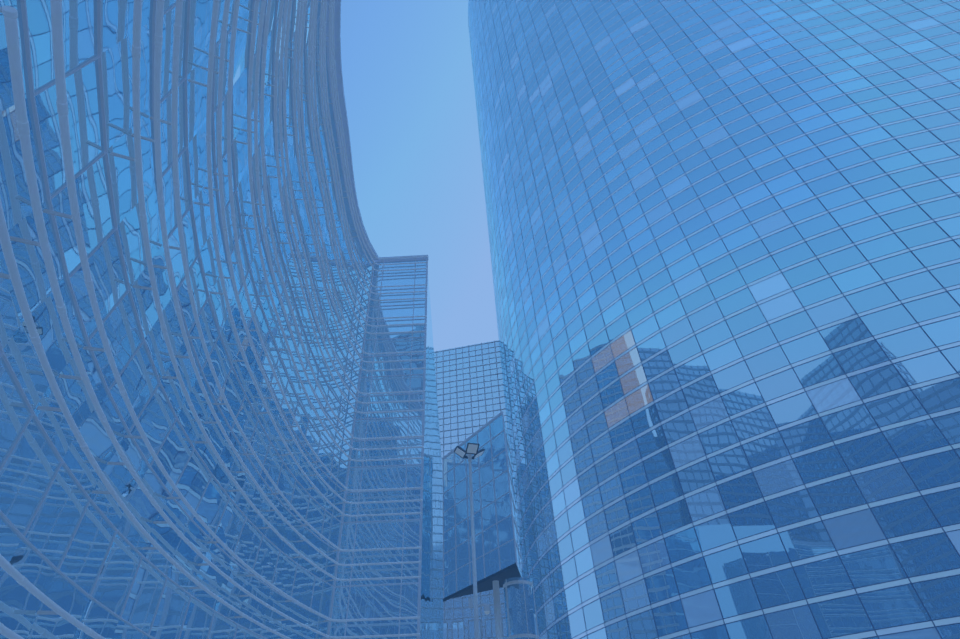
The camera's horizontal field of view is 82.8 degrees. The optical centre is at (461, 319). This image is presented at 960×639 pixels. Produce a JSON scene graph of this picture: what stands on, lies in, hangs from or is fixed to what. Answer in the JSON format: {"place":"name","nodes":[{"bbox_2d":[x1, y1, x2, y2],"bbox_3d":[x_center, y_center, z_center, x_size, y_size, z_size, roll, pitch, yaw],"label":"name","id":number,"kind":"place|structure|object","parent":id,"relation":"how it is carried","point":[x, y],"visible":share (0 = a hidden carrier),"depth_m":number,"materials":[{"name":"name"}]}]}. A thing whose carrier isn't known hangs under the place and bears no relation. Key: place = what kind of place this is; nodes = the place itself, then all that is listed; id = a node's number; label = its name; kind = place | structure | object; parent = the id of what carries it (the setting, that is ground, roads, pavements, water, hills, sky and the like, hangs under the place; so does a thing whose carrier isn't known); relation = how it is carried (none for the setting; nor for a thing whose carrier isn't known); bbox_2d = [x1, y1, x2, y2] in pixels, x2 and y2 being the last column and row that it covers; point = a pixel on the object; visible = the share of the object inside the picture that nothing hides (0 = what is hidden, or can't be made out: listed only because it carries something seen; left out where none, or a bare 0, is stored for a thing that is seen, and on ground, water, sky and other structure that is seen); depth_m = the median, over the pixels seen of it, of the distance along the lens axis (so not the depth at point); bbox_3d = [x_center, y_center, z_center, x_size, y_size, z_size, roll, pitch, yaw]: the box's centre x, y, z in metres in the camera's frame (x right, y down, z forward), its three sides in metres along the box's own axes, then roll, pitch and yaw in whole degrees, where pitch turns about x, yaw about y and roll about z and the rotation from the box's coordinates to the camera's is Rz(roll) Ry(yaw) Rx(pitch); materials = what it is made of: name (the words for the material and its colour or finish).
{"place":"outdoors","nodes":[
{"label":"outdoors","id":0,"kind":"place"},
{"bbox_2d":[443,617,506,638],"bbox_3d":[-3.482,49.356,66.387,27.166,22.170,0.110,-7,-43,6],"label":"window","id":1,"kind":"structure","parent":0,"point":[458,629],"depth_m":72.59,"materials":[{"name":"blue glass"}]},
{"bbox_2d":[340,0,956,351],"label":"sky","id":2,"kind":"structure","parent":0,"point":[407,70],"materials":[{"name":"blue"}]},
{"bbox_2d":[468,0,959,638],"bbox_3d":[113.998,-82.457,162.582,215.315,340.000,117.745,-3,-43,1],"label":"tower","id":3,"kind":"structure","parent":0,"point":[740,400],"depth_m":79.35,"materials":[{"name":"blue glass"}]},
{"label":"ground","id":4,"kind":"structure","parent":0,"visible":0},
{"bbox_2d":[0,0,378,638],"bbox_3d":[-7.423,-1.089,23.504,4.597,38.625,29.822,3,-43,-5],"label":"facade","id":5,"kind":"structure","parent":4,"relation":"on","point":[71,544],"depth_m":15.08,"materials":[{"name":"blue glass"}]},
{"bbox_2d":[0,1,415,638],"bbox_3d":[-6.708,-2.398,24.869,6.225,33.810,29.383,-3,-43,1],"label":"facade brackets","id":6,"kind":"object","parent":5,"relation":"attached to","point":[26,241],"visible":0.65,"depth_m":16.98,"materials":[{"name":"grey metal"}]},
{"bbox_2d":[0,0,427,638],"bbox_3d":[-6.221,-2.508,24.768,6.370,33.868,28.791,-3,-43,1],"label":"facade rails","id":7,"kind":"object","parent":5,"relation":"attached to","point":[12,36],"visible":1,"depth_m":17.10,"materials":[{"name":"metal"}]},
{"bbox_2d":[327,255,442,638],"bbox_3d":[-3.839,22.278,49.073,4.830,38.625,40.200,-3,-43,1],"label":"building end wall","id":8,"kind":"structure","parent":4,"relation":"on","point":[422,597],"depth_m":35.18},
{"bbox_2d":[454,443,489,638],"bbox_3d":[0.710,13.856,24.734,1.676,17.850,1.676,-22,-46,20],"label":"lamp mast","id":9,"kind":"object","parent":4,"relation":"on","point":[471,448],"visible":1,"depth_m":27.44,"materials":[{"name":"grey metal"}]},
{"bbox_2d":[434,340,546,638],"bbox_3d":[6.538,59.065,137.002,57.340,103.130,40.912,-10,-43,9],"label":"tower","id":10,"kind":"structure","parent":4,"relation":"on","point":[470,391],"depth_m":144.02,"materials":[{"name":"blue glass"}]},
{"bbox_2d":[492,577,538,638],"bbox_3d":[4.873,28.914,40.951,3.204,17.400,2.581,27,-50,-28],"label":"glass cylinder","id":11,"kind":"object","parent":4,"relation":"on","point":[520,613],"visible":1,"depth_m":44.72,"materials":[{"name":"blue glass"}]},
{"bbox_2d":[442,411,522,601],"bbox_3d":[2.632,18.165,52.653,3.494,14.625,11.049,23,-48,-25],"label":"building","id":12,"kind":"structure","parent":11,"relation":"on","point":[497,550],"depth_m":50.78,"materials":[{"name":"blue glass"}]}
]}

